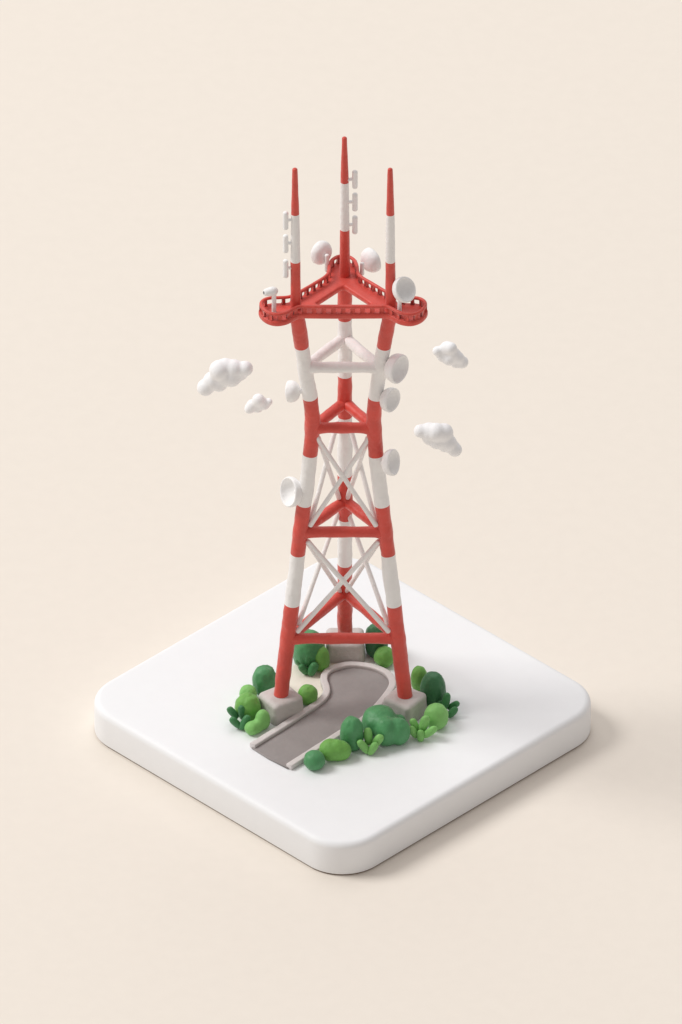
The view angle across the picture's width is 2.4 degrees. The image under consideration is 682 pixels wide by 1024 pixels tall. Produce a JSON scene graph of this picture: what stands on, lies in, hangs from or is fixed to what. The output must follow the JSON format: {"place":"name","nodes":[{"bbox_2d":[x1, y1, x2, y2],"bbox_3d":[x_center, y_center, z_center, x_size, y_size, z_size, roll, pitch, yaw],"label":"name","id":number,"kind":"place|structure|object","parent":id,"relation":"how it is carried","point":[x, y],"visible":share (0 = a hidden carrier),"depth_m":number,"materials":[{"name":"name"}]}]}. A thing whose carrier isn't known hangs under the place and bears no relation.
{"place":"outdoors","nodes":[
{"label":"outdoors","id":0,"kind":"place"},
{"bbox_2d":[197,358,252,395],"bbox_3d":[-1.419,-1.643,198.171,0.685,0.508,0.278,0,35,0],"label":"cloud","id":1,"kind":"structure","parent":0,"point":[222,374],"depth_m":198.04,"materials":[{"name":"ceramic"}]},
{"bbox_2d":[244,393,271,413],"bbox_3d":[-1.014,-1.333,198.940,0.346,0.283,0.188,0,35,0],"label":"cloud","id":2,"kind":"structure","parent":0,"point":[258,403],"depth_m":198.89,"materials":[{"name":"ceramic"}]},
{"bbox_2d":[0,0,681,1023],"bbox_3d":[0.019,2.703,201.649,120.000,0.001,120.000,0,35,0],"label":"ground","id":3,"kind":"structure","parent":0,"point":[156,152],"depth_m":206.59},
{"bbox_2d":[94,558,590,874],"bbox_3d":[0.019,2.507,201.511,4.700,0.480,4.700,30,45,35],"label":"base slab","id":4,"kind":"structure","parent":3,"relation":"on","point":[517,717],"depth_m":200.82,"materials":[{"name":"white plastic"}]},
{"bbox_2d":[227,705,250,729],"bbox_3d":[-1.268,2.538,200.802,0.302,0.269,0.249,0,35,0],"label":"leafy plant","id":5,"kind":"object","parent":4,"relation":"on","point":[234,717],"visible":1,"depth_m":200.76,"materials":[{"name":"green plant"}]},
{"bbox_2d":[235,692,260,720],"bbox_3d":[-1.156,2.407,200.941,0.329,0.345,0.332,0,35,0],"label":"bush","id":6,"kind":"object","parent":4,"relation":"on","point":[250,703],"visible":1,"depth_m":200.83,"materials":[{"name":"green plant"}]},
{"bbox_2d":[239,684,256,695],"bbox_3d":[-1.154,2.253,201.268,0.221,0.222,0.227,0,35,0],"label":"bush","id":7,"kind":"object","parent":4,"relation":"on","point":[248,688],"visible":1,"depth_m":201.20,"materials":[{"name":"green plant"}]},
{"bbox_2d":[244,709,269,734],"bbox_3d":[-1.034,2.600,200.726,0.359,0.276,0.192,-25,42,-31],"label":"bush","id":8,"kind":"object","parent":4,"relation":"on","point":[260,722],"visible":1,"depth_m":200.67,"materials":[{"name":"green plant"}]},
{"bbox_2d":[252,665,275,694],"bbox_3d":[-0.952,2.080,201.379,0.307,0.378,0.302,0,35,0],"label":"bush","id":9,"kind":"object","parent":4,"relation":"on","point":[263,678],"visible":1,"depth_m":201.26,"materials":[{"name":"green plant"}]},
{"bbox_2d":[259,686,302,725],"bbox_3d":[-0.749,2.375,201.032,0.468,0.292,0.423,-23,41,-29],"label":"concrete footing","id":10,"kind":"object","parent":4,"relation":"on","point":[280,710],"visible":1,"depth_m":200.88,"materials":[{"name":"grey concrete"}]},
{"bbox_2d":[290,663,336,698],"bbox_3d":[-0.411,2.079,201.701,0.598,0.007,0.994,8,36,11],"label":"sand patch","id":11,"kind":"object","parent":4,"relation":"on","point":[298,679],"visible":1,"depth_m":201.67,"materials":[{"name":"ceramic"}]},
{"bbox_2d":[295,657,318,675],"bbox_3d":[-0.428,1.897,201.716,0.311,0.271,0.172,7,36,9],"label":"leafy plant","id":12,"kind":"object","parent":11,"relation":"on","point":[310,669],"visible":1,"depth_m":201.68,"materials":[{"name":"green plant"}]},
{"bbox_2d":[298,684,317,704],"bbox_3d":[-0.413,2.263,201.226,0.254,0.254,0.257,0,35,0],"label":"bush","id":13,"kind":"object","parent":11,"relation":"on","point":[308,693],"visible":1,"depth_m":201.13,"materials":[{"name":"green plant"}]},
{"bbox_2d":[293,629,324,665],"bbox_3d":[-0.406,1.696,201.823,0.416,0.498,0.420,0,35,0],"label":"bush","id":14,"kind":"object","parent":11,"relation":"on","point":[302,652],"visible":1,"depth_m":201.66,"materials":[{"name":"green plant"}]},
{"bbox_2d":[315,646,329,671],"bbox_3d":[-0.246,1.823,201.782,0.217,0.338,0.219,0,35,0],"label":"bush","id":15,"kind":"object","parent":11,"relation":"on","point":[322,658],"visible":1,"depth_m":201.69,"materials":[{"name":"green plant"}]},
{"bbox_2d":[304,750,324,770],"bbox_3d":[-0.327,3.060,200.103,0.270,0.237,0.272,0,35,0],"label":"bush","id":16,"kind":"object","parent":4,"relation":"on","point":[314,760],"visible":1,"depth_m":200.02,"materials":[{"name":"green plant"}]},
{"bbox_2d":[252,668,388,768],"bbox_3d":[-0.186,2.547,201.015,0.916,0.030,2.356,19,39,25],"label":"road","id":17,"kind":"structure","parent":4,"relation":"on","point":[357,692],"depth_m":201.06,"materials":[{"name":"grey ceramic"}]},
{"bbox_2d":[250,661,395,769],"bbox_3d":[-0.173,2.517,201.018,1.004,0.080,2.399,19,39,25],"label":"kerb","id":18,"kind":"structure","parent":17,"relation":"on","point":[307,710],"depth_m":201.18,"materials":[{"name":"grey concrete"}]},
{"bbox_2d":[319,738,350,760],"bbox_3d":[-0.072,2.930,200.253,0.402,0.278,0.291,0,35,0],"label":"bush","id":19,"kind":"object","parent":4,"relation":"on","point":[330,749],"visible":1,"depth_m":200.16,"materials":[{"name":"green plant"}]},
{"bbox_2d":[325,628,364,662],"bbox_3d":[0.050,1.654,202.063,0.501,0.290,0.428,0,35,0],"label":"concrete footing","id":20,"kind":"object","parent":4,"relation":"on","point":[339,653],"visible":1,"depth_m":201.91,"materials":[{"name":"grey concrete"}]},
{"bbox_2d":[340,716,363,751],"bbox_3d":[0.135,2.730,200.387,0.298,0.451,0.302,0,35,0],"label":"bush","id":21,"kind":"object","parent":4,"relation":"on","point":[351,732],"visible":1,"depth_m":200.27,"materials":[{"name":"green plant"}]},
{"bbox_2d":[357,728,383,754],"bbox_3d":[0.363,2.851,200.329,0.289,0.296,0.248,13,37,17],"label":"leafy plant","id":22,"kind":"object","parent":4,"relation":"on","point":[374,743],"visible":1,"depth_m":200.31,"materials":[{"name":"green plant"}]},
{"bbox_2d":[365,624,387,657],"bbox_3d":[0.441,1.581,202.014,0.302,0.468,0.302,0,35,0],"label":"bush","id":23,"kind":"object","parent":4,"relation":"on","point":[371,649],"visible":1,"depth_m":201.91,"materials":[{"name":"green plant"}]},
{"bbox_2d":[374,646,392,667],"bbox_3d":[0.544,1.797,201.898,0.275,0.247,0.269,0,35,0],"label":"bush","id":24,"kind":"object","parent":4,"relation":"on","point":[383,656],"visible":1,"depth_m":201.80,"materials":[{"name":"green plant"}]},
{"bbox_2d":[362,704,409,746],"bbox_3d":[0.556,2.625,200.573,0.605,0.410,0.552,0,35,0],"label":"bush","id":25,"kind":"object","parent":4,"relation":"on","point":[389,725],"visible":1,"depth_m":200.41,"materials":[{"name":"green plant"}]},
{"bbox_2d":[383,687,426,725],"bbox_3d":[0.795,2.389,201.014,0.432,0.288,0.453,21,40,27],"label":"concrete footing","id":26,"kind":"object","parent":4,"relation":"on","point":[414,706],"visible":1,"depth_m":200.86,"materials":[{"name":"grey concrete"}]},
{"bbox_2d":[259,136,427,698],"bbox_3d":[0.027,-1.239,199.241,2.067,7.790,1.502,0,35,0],"label":"radio tower","id":27,"kind":"structure","parent":26,"relation":"on","point":[343,277],"depth_m":199.08,"materials":[{"name":"red metal"}]},
{"bbox_2d":[411,666,426,690],"bbox_3d":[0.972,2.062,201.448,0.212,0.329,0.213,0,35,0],"label":"bush","id":28,"kind":"object","parent":4,"relation":"on","point":[418,673],"visible":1,"depth_m":201.35,"materials":[{"name":"green plant"}]},
{"bbox_2d":[409,715,437,741],"bbox_3d":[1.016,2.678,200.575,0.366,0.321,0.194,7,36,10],"label":"leafy plant","id":29,"kind":"object","parent":4,"relation":"on","point":[420,731],"visible":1,"depth_m":200.55,"materials":[{"name":"green plant"}]},
{"bbox_2d":[420,671,445,705],"bbox_3d":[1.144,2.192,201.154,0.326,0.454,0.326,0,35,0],"label":"bush","id":30,"kind":"object","parent":4,"relation":"on","point":[433,687],"visible":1,"depth_m":201.02,"materials":[{"name":"green plant"}]},
{"bbox_2d":[424,703,448,729],"bbox_3d":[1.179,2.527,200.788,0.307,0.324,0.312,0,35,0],"label":"bush","id":31,"kind":"object","parent":4,"relation":"on","point":[437,713],"visible":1,"depth_m":200.67,"materials":[{"name":"green plant"}]},
{"bbox_2d":[437,692,459,717],"bbox_3d":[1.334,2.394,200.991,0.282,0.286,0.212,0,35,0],"label":"leafy plant","id":32,"kind":"object","parent":4,"relation":"on","point":[452,708],"visible":1,"depth_m":200.97,"materials":[{"name":"green plant"}]},
{"bbox_2d":[414,422,461,456],"bbox_3d":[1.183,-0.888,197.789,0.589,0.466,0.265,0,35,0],"label":"cloud","id":33,"kind":"structure","parent":0,"point":[440,437],"depth_m":197.68,"materials":[{"name":"ceramic"}]},
{"bbox_2d":[432,341,467,367],"bbox_3d":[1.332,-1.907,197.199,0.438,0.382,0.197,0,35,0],"label":"cloud","id":34,"kind":"structure","parent":0,"point":[448,353],"depth_m":197.13,"materials":[{"name":"ceramic"}]}
]}

